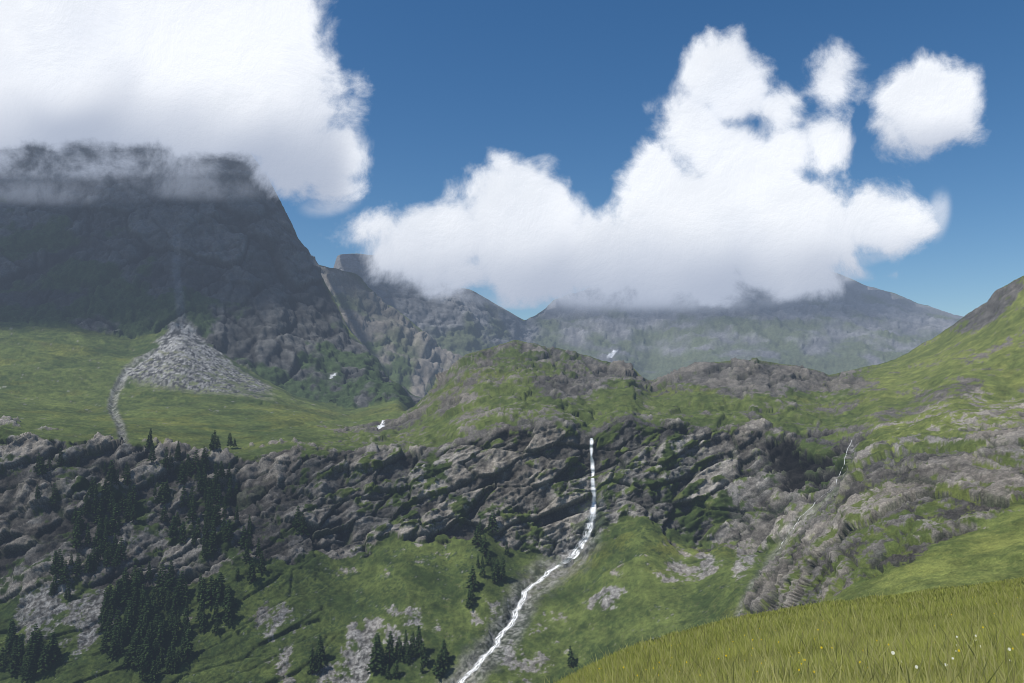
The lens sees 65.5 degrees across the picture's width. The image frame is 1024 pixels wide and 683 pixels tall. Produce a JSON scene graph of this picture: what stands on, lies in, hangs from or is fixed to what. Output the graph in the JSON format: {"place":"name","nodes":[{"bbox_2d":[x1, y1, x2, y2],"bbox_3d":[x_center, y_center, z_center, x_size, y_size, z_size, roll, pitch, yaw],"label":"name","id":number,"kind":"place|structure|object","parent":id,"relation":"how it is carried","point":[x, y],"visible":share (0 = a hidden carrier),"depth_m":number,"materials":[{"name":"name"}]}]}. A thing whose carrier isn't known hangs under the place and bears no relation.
{"place":"outdoors","nodes":[
{"label":"outdoors","id":0,"kind":"place"},
{"bbox_2d":[0,0,983,307],"bbox_3d":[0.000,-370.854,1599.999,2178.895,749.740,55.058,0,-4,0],"label":"cloud","id":1,"kind":"structure","parent":0,"point":[712,208],"depth_m":1600.00,"materials":[{"name":"white"}]},
{"bbox_2d":[0,143,1023,682],"bbox_3d":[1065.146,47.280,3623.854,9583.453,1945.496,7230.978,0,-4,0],"label":"mountain","id":2,"kind":"structure","parent":0,"point":[396,441],"depth_m":839.27,"materials":[{"name":"stone"}]},
{"bbox_2d":[0,646,7,667],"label":"conifer tree","id":3,"kind":"object","parent":2,"relation":"on","point":[2,655],"visible":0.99,"depth_m":643.14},
{"bbox_2d":[4,633,12,655],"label":"conifer tree","id":4,"kind":"object","parent":2,"relation":"on","point":[7,648],"visible":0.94,"depth_m":652.46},
{"bbox_2d":[4,619,18,644],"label":"conifer tree","id":5,"kind":"object","parent":2,"relation":"on","point":[11,624],"visible":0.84,"depth_m":660.26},
{"bbox_2d":[5,647,19,675],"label":"conifer tree","id":6,"kind":"object","parent":2,"relation":"on","point":[11,669],"visible":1,"depth_m":637.36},
{"bbox_2d":[13,635,25,666],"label":"conifer tree","id":7,"kind":"object","parent":2,"relation":"on","point":[19,657],"visible":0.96,"depth_m":641.29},
{"bbox_2d":[20,655,34,682],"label":"conifer tree","id":8,"kind":"object","parent":2,"relation":"on","point":[29,669],"visible":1,"depth_m":631.24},
{"bbox_2d":[19,644,37,674],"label":"conifer tree","id":9,"kind":"object","parent":2,"relation":"on","point":[27,656],"visible":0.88,"depth_m":637.32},
{"bbox_2d":[30,643,38,666],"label":"conifer tree","id":10,"kind":"object","parent":2,"relation":"on","point":[34,651],"visible":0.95,"depth_m":639.04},
{"bbox_2d":[33,629,44,662],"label":"conifer tree","id":11,"kind":"object","parent":2,"relation":"on","point":[39,638],"visible":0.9,"depth_m":644.63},
{"bbox_2d":[36,457,47,474],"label":"conifer tree","id":12,"kind":"object","parent":2,"relation":"on","point":[43,471],"visible":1,"depth_m":780.78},
{"bbox_2d":[35,645,52,672],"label":"conifer tree","id":13,"kind":"object","parent":2,"relation":"on","point":[43,658],"visible":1,"depth_m":636.88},
{"bbox_2d":[45,633,61,662],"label":"conifer tree","id":14,"kind":"object","parent":2,"relation":"on","point":[52,651],"visible":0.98,"depth_m":642.76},
{"bbox_2d":[49,551,58,573],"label":"conifer tree","id":15,"kind":"object","parent":2,"relation":"on","point":[53,567],"visible":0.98,"depth_m":702.70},
{"bbox_2d":[47,632,61,661],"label":"conifer tree","id":16,"kind":"object","parent":2,"relation":"on","point":[55,651],"visible":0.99,"depth_m":643.43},
{"bbox_2d":[49,483,60,504],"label":"conifer tree","id":17,"kind":"object","parent":2,"relation":"on","point":[54,493],"visible":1,"depth_m":767.26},
{"bbox_2d":[52,549,65,575],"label":"conifer tree","id":18,"kind":"object","parent":2,"relation":"on","point":[59,556],"visible":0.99,"depth_m":702.19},
{"bbox_2d":[57,560,70,584],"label":"conifer tree","id":19,"kind":"object","parent":2,"relation":"on","point":[65,577],"visible":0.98,"depth_m":696.42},
{"bbox_2d":[64,581,71,599],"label":"conifer tree","id":20,"kind":"object","parent":2,"relation":"on","point":[67,594],"visible":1,"depth_m":686.41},
{"bbox_2d":[69,524,82,548],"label":"conifer tree","id":21,"kind":"object","parent":2,"relation":"on","point":[76,542],"visible":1,"depth_m":727.19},
{"bbox_2d":[69,553,82,575],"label":"conifer tree","id":22,"kind":"object","parent":2,"relation":"on","point":[78,564],"visible":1,"depth_m":705.31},
{"bbox_2d":[73,508,85,528],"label":"conifer tree","id":23,"kind":"object","parent":2,"relation":"on","point":[81,521],"visible":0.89,"depth_m":748.13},
{"bbox_2d":[83,523,90,545],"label":"conifer tree","id":24,"kind":"object","parent":2,"relation":"on","point":[87,538],"visible":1,"depth_m":729.99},
{"bbox_2d":[83,555,93,573],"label":"conifer tree","id":25,"kind":"object","parent":2,"relation":"on","point":[88,568],"visible":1,"depth_m":706.82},
{"bbox_2d":[91,548,97,570],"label":"conifer tree","id":26,"kind":"object","parent":2,"relation":"on","point":[93,558],"visible":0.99,"depth_m":713.14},
{"bbox_2d":[91,523,103,547],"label":"conifer tree","id":27,"kind":"object","parent":2,"relation":"on","point":[97,535],"visible":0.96,"depth_m":730.85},
{"bbox_2d":[93,501,104,523],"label":"conifer tree","id":28,"kind":"object","parent":2,"relation":"on","point":[100,509],"visible":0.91,"depth_m":763.76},
{"bbox_2d":[98,601,106,629],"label":"conifer tree","id":29,"kind":"object","parent":2,"relation":"on","point":[103,611],"visible":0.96,"depth_m":667.34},
{"bbox_2d":[99,632,107,651],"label":"conifer tree","id":30,"kind":"object","parent":2,"relation":"on","point":[104,645],"visible":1,"depth_m":651.13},
{"bbox_2d":[98,609,108,632],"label":"conifer tree","id":31,"kind":"object","parent":2,"relation":"on","point":[105,617],"visible":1,"depth_m":665.70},
{"bbox_2d":[101,609,113,637],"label":"conifer tree","id":32,"kind":"object","parent":2,"relation":"on","point":[111,619],"visible":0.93,"depth_m":664.63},
{"bbox_2d":[105,544,113,566],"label":"conifer tree","id":33,"kind":"object","parent":2,"relation":"on","point":[111,555],"visible":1,"depth_m":717.04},
{"bbox_2d":[106,493,114,513],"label":"conifer tree","id":34,"kind":"object","parent":2,"relation":"on","point":[110,507],"visible":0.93,"depth_m":769.25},
{"bbox_2d":[106,460,116,481],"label":"conifer tree","id":35,"kind":"object","parent":2,"relation":"on","point":[111,469],"visible":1,"depth_m":777.92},
{"bbox_2d":[108,588,117,615],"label":"conifer tree","id":36,"kind":"object","parent":2,"relation":"on","point":[112,598],"visible":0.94,"depth_m":679.03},
{"bbox_2d":[106,635,120,659],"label":"conifer tree","id":37,"kind":"object","parent":2,"relation":"on","point":[112,651],"visible":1,"depth_m":645.58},
{"bbox_2d":[107,609,121,639],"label":"conifer tree","id":38,"kind":"object","parent":2,"relation":"on","point":[117,621],"visible":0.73,"depth_m":663.01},
{"bbox_2d":[110,503,122,526],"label":"conifer tree","id":39,"kind":"object","parent":2,"relation":"on","point":[116,515],"visible":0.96,"depth_m":753.13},
{"bbox_2d":[112,580,120,607],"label":"conifer tree","id":40,"kind":"object","parent":2,"relation":"on","point":[117,593],"visible":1,"depth_m":682.17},
{"bbox_2d":[114,538,127,559],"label":"conifer tree","id":41,"kind":"object","parent":2,"relation":"on","point":[122,548],"visible":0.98,"depth_m":721.77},
{"bbox_2d":[118,582,129,605],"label":"conifer tree","id":42,"kind":"object","parent":2,"relation":"on","point":[126,592],"visible":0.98,"depth_m":684.45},
{"bbox_2d":[122,468,131,485],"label":"conifer tree","id":43,"kind":"object","parent":2,"relation":"on","point":[127,478],"visible":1,"depth_m":781.63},
{"bbox_2d":[122,612,134,640],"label":"conifer tree","id":44,"kind":"object","parent":2,"relation":"on","point":[128,630],"visible":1,"depth_m":659.43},
{"bbox_2d":[124,600,136,626],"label":"conifer tree","id":45,"kind":"object","parent":2,"relation":"on","point":[129,608],"visible":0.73,"depth_m":671.66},
{"bbox_2d":[125,484,138,508],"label":"conifer tree","id":46,"kind":"object","parent":2,"relation":"on","point":[134,500],"visible":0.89,"depth_m":774.55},
{"bbox_2d":[126,572,141,600],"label":"conifer tree","id":47,"kind":"object","parent":2,"relation":"on","point":[136,577],"visible":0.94,"depth_m":689.47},
{"bbox_2d":[128,565,141,592],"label":"conifer tree","id":48,"kind":"object","parent":2,"relation":"on","point":[133,573],"visible":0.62,"depth_m":698.16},
{"bbox_2d":[131,645,141,667],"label":"conifer tree","id":49,"kind":"object","parent":2,"relation":"on","point":[137,652],"visible":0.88,"depth_m":642.86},
{"bbox_2d":[136,617,145,643],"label":"conifer tree","id":50,"kind":"object","parent":2,"relation":"on","point":[140,626],"visible":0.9,"depth_m":654.64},
{"bbox_2d":[138,653,148,680],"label":"conifer tree","id":51,"kind":"object","parent":2,"relation":"on","point":[141,668],"visible":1,"depth_m":628.62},
{"bbox_2d":[139,643,155,667],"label":"conifer tree","id":52,"kind":"object","parent":2,"relation":"on","point":[146,652],"visible":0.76,"depth_m":641.98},
{"bbox_2d":[145,428,153,449],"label":"conifer tree","id":53,"kind":"object","parent":2,"relation":"on","point":[149,441],"visible":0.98,"depth_m":828.12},
{"bbox_2d":[146,443,156,461],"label":"conifer tree","id":54,"kind":"object","parent":2,"relation":"on","point":[152,454],"visible":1,"depth_m":807.66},
{"bbox_2d":[148,660,158,682],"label":"conifer tree","id":55,"kind":"object","parent":2,"relation":"on","point":[153,671],"visible":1,"depth_m":629.44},
{"bbox_2d":[151,564,166,593],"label":"conifer tree","id":56,"kind":"object","parent":2,"relation":"on","point":[161,579],"visible":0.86,"depth_m":700.37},
{"bbox_2d":[152,615,167,640],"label":"conifer tree","id":57,"kind":"object","parent":2,"relation":"on","point":[160,619],"visible":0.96,"depth_m":659.58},
{"bbox_2d":[155,622,165,651],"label":"conifer tree","id":58,"kind":"object","parent":2,"relation":"on","point":[161,643],"visible":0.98,"depth_m":656.53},
{"bbox_2d":[156,482,169,503],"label":"conifer tree","id":59,"kind":"object","parent":2,"relation":"on","point":[162,495],"visible":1,"depth_m":783.01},
{"bbox_2d":[159,504,169,520],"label":"conifer tree","id":60,"kind":"object","parent":2,"relation":"on","point":[164,514],"visible":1,"depth_m":766.43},
{"bbox_2d":[163,447,169,469],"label":"conifer tree","id":61,"kind":"object","parent":2,"relation":"on","point":[165,460],"visible":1,"depth_m":811.25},
{"bbox_2d":[164,647,172,673],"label":"conifer tree","id":62,"kind":"object","parent":2,"relation":"on","point":[169,662],"visible":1,"depth_m":637.39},
{"bbox_2d":[162,560,177,588],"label":"conifer tree","id":63,"kind":"object","parent":2,"relation":"on","point":[171,570],"visible":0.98,"depth_m":701.66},
{"bbox_2d":[167,516,179,537],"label":"conifer tree","id":64,"kind":"object","parent":2,"relation":"on","point":[173,529],"visible":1,"depth_m":751.49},
{"bbox_2d":[170,650,178,673],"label":"conifer tree","id":65,"kind":"object","parent":2,"relation":"on","point":[173,666],"visible":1,"depth_m":637.36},
{"bbox_2d":[170,587,179,610],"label":"conifer tree","id":66,"kind":"object","parent":2,"relation":"on","point":[174,600],"visible":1,"depth_m":686.37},
{"bbox_2d":[171,615,180,640],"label":"conifer tree","id":67,"kind":"object","parent":2,"relation":"on","point":[175,634],"visible":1,"depth_m":663.61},
{"bbox_2d":[175,461,186,484],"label":"conifer tree","id":68,"kind":"object","parent":2,"relation":"on","point":[180,474],"visible":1,"depth_m":797.37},
{"bbox_2d":[177,521,186,543],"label":"conifer tree","id":69,"kind":"object","parent":2,"relation":"on","point":[182,536],"visible":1,"depth_m":741.81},
{"bbox_2d":[176,571,189,599],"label":"conifer tree","id":70,"kind":"object","parent":2,"relation":"on","point":[184,581],"visible":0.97,"depth_m":693.89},
{"bbox_2d":[179,629,193,659],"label":"conifer tree","id":71,"kind":"object","parent":2,"relation":"on","point":[186,651],"visible":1,"depth_m":649.66,"materials":[{"name":"plant"}]},
{"bbox_2d":[185,499,197,520],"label":"conifer tree","id":72,"kind":"object","parent":2,"relation":"on","point":[193,512],"visible":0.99,"depth_m":763.14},
{"bbox_2d":[189,450,200,472],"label":"conifer tree","id":73,"kind":"object","parent":2,"relation":"on","point":[192,468],"visible":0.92,"depth_m":813.49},
{"bbox_2d":[194,518,201,539],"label":"conifer tree","id":74,"kind":"object","parent":2,"relation":"on","point":[197,534],"visible":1,"depth_m":742.37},
{"bbox_2d":[194,601,205,621],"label":"conifer tree","id":75,"kind":"object","parent":2,"relation":"on","point":[200,609],"visible":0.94,"depth_m":677.11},
{"bbox_2d":[195,578,209,603],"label":"conifer tree","id":76,"kind":"object","parent":2,"relation":"on","point":[203,587],"visible":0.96,"depth_m":688.92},
{"bbox_2d":[199,612,207,630],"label":"conifer tree","id":77,"kind":"object","parent":2,"relation":"on","point":[202,626],"visible":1,"depth_m":671.29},
{"bbox_2d":[200,448,210,470],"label":"conifer tree","id":78,"kind":"object","parent":2,"relation":"on","point":[206,462],"visible":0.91,"depth_m":820.91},
{"bbox_2d":[200,523,210,542],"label":"conifer tree","id":79,"kind":"object","parent":2,"relation":"on","point":[205,533],"visible":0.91,"depth_m":740.31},
{"bbox_2d":[202,576,216,603],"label":"conifer tree","id":80,"kind":"object","parent":2,"relation":"on","point":[209,593],"visible":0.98,"depth_m":688.39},
{"bbox_2d":[206,533,217,553],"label":"conifer tree","id":81,"kind":"object","parent":2,"relation":"on","point":[212,546],"visible":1,"depth_m":730.80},
{"bbox_2d":[208,505,218,529],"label":"conifer tree","id":82,"kind":"object","parent":2,"relation":"on","point":[213,519],"visible":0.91,"depth_m":747.86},
{"bbox_2d":[210,475,217,497],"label":"conifer tree","id":83,"kind":"object","parent":2,"relation":"on","point":[213,488],"visible":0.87,"depth_m":793.94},
{"bbox_2d":[209,602,221,622],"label":"conifer tree","id":84,"kind":"object","parent":2,"relation":"on","point":[215,614],"visible":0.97,"depth_m":676.14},
{"bbox_2d":[210,571,225,600],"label":"conifer tree","id":85,"kind":"object","parent":2,"relation":"on","point":[219,589],"visible":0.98,"depth_m":689.39,"materials":[{"name":"plant"}]},
{"bbox_2d":[213,503,222,526],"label":"conifer tree","id":86,"kind":"object","parent":2,"relation":"on","point":[218,517],"visible":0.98,"depth_m":751.08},
{"bbox_2d":[222,595,234,623],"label":"conifer tree","id":87,"kind":"object","parent":2,"relation":"on","point":[226,618],"visible":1,"depth_m":672.65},
{"bbox_2d":[223,520,234,540],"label":"conifer tree","id":88,"kind":"object","parent":2,"relation":"on","point":[228,532],"visible":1,"depth_m":740.90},
{"bbox_2d":[221,584,237,611],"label":"conifer tree","id":89,"kind":"object","parent":2,"relation":"on","point":[229,591],"visible":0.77,"depth_m":682.42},
{"bbox_2d":[238,526,247,547],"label":"conifer tree","id":90,"kind":"object","parent":2,"relation":"on","point":[240,542],"visible":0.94,"depth_m":738.45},
{"bbox_2d":[242,539,250,562],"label":"conifer tree","id":91,"kind":"object","parent":2,"relation":"on","point":[245,556],"visible":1,"depth_m":718.75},
{"bbox_2d":[246,560,257,581],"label":"conifer tree","id":92,"kind":"object","parent":2,"relation":"on","point":[252,572],"visible":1,"depth_m":702.78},
{"bbox_2d":[256,551,266,572],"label":"conifer tree","id":93,"kind":"object","parent":2,"relation":"on","point":[260,566],"visible":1,"depth_m":713.23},
{"bbox_2d":[292,506,303,526],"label":"conifer tree","id":94,"kind":"object","parent":2,"relation":"on","point":[296,518],"visible":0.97,"depth_m":768.23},
{"bbox_2d":[295,512,308,535],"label":"conifer tree","id":95,"kind":"object","parent":2,"relation":"on","point":[301,529],"visible":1,"depth_m":764.19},
{"bbox_2d":[307,647,316,673],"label":"conifer tree","id":96,"kind":"object","parent":2,"relation":"on","point":[312,663],"visible":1,"depth_m":642.27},
{"bbox_2d":[315,646,323,671],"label":"conifer tree","id":97,"kind":"object","parent":2,"relation":"on","point":[318,663],"visible":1,"depth_m":644.97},
{"bbox_2d":[315,634,327,662],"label":"conifer tree","id":98,"kind":"object","parent":2,"relation":"on","point":[323,658],"visible":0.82,"depth_m":654.37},
{"bbox_2d":[366,640,384,671],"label":"conifer tree","id":99,"kind":"object","parent":2,"relation":"on","point":[375,649],"visible":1,"depth_m":647.00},
{"bbox_2d":[373,646,385,671],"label":"conifer tree","id":100,"kind":"object","parent":2,"relation":"on","point":[380,663],"visible":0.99,"depth_m":647.03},
{"bbox_2d":[384,631,395,661],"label":"conifer tree","id":101,"kind":"object","parent":2,"relation":"on","point":[389,650],"visible":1,"depth_m":655.41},
{"bbox_2d":[398,640,404,660],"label":"conifer tree","id":102,"kind":"object","parent":2,"relation":"on","point":[400,647],"visible":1,"depth_m":655.10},
{"bbox_2d":[404,643,411,661],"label":"conifer tree","id":103,"kind":"object","parent":2,"relation":"on","point":[408,655],"visible":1,"depth_m":654.55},
{"bbox_2d":[414,625,422,655],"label":"conifer tree","id":104,"kind":"object","parent":2,"relation":"on","point":[419,641],"visible":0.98,"depth_m":659.41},
{"bbox_2d":[420,643,429,665],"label":"conifer tree","id":105,"kind":"object","parent":2,"relation":"on","point":[423,657],"visible":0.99,"depth_m":652.21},
{"bbox_2d":[431,654,443,677],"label":"conifer tree","id":106,"kind":"object","parent":2,"relation":"on","point":[436,670],"visible":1,"depth_m":642.88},
{"bbox_2d":[438,649,445,675],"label":"conifer tree","id":107,"kind":"object","parent":2,"relation":"on","point":[442,660],"visible":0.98,"depth_m":645.88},
{"bbox_2d":[465,566,479,587],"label":"conifer tree","id":108,"kind":"object","parent":2,"relation":"on","point":[472,578],"visible":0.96,"depth_m":731.67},
{"bbox_2d":[471,525,482,544],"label":"conifer tree","id":109,"kind":"object","parent":2,"relation":"on","point":[476,537],"visible":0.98,"depth_m":780.94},
{"bbox_2d":[479,534,488,553],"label":"conifer tree","id":110,"kind":"object","parent":2,"relation":"on","point":[484,549],"visible":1,"depth_m":772.78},
{"bbox_2d":[485,510,498,532],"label":"conifer tree","id":111,"kind":"object","parent":2,"relation":"on","point":[492,522],"visible":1,"depth_m":796.85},
{"bbox_2d":[498,557,506,579],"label":"conifer tree","id":112,"kind":"object","parent":2,"relation":"on","point":[502,574],"visible":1,"depth_m":752.33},
{"bbox_2d":[566,645,575,664],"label":"conifer tree","id":113,"kind":"object","parent":2,"relation":"on","point":[569,660],"visible":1,"depth_m":670.28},
{"bbox_2d":[564,514,594,563],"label":"waterfall","id":114,"kind":"structure","parent":2,"relation":"on","point":[588,526],"depth_m":797.36,"materials":[{"name":"white liquid"}]},
{"bbox_2d":[590,438,595,518],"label":"waterfall","id":115,"kind":"structure","parent":2,"relation":"on","point":[593,508],"depth_m":828.61,"materials":[{"name":"white liquid"}]},
{"bbox_2d":[528,576,1023,682],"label":"grass","id":116,"kind":"structure","parent":2,"relation":"on","point":[871,627],"depth_m":9.06,"materials":[{"name":"plant"}]},
{"bbox_2d":[599,597,1023,682],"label":"meadow flowers","id":117,"kind":"object","parent":2,"relation":"on","point":[892,652],"visible":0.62,"depth_m":6.05,"materials":[{"name":"white plant"}]},
{"bbox_2d":[459,561,567,682],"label":"stream","id":118,"kind":"structure","parent":0,"point":[480,660],"depth_m":704.82,"materials":[{"name":"liquid"}]},
{"bbox_2d":[277,0,1023,319],"label":"sky","id":119,"kind":"structure","parent":0,"point":[577,88],"materials":[{"name":"blue"}]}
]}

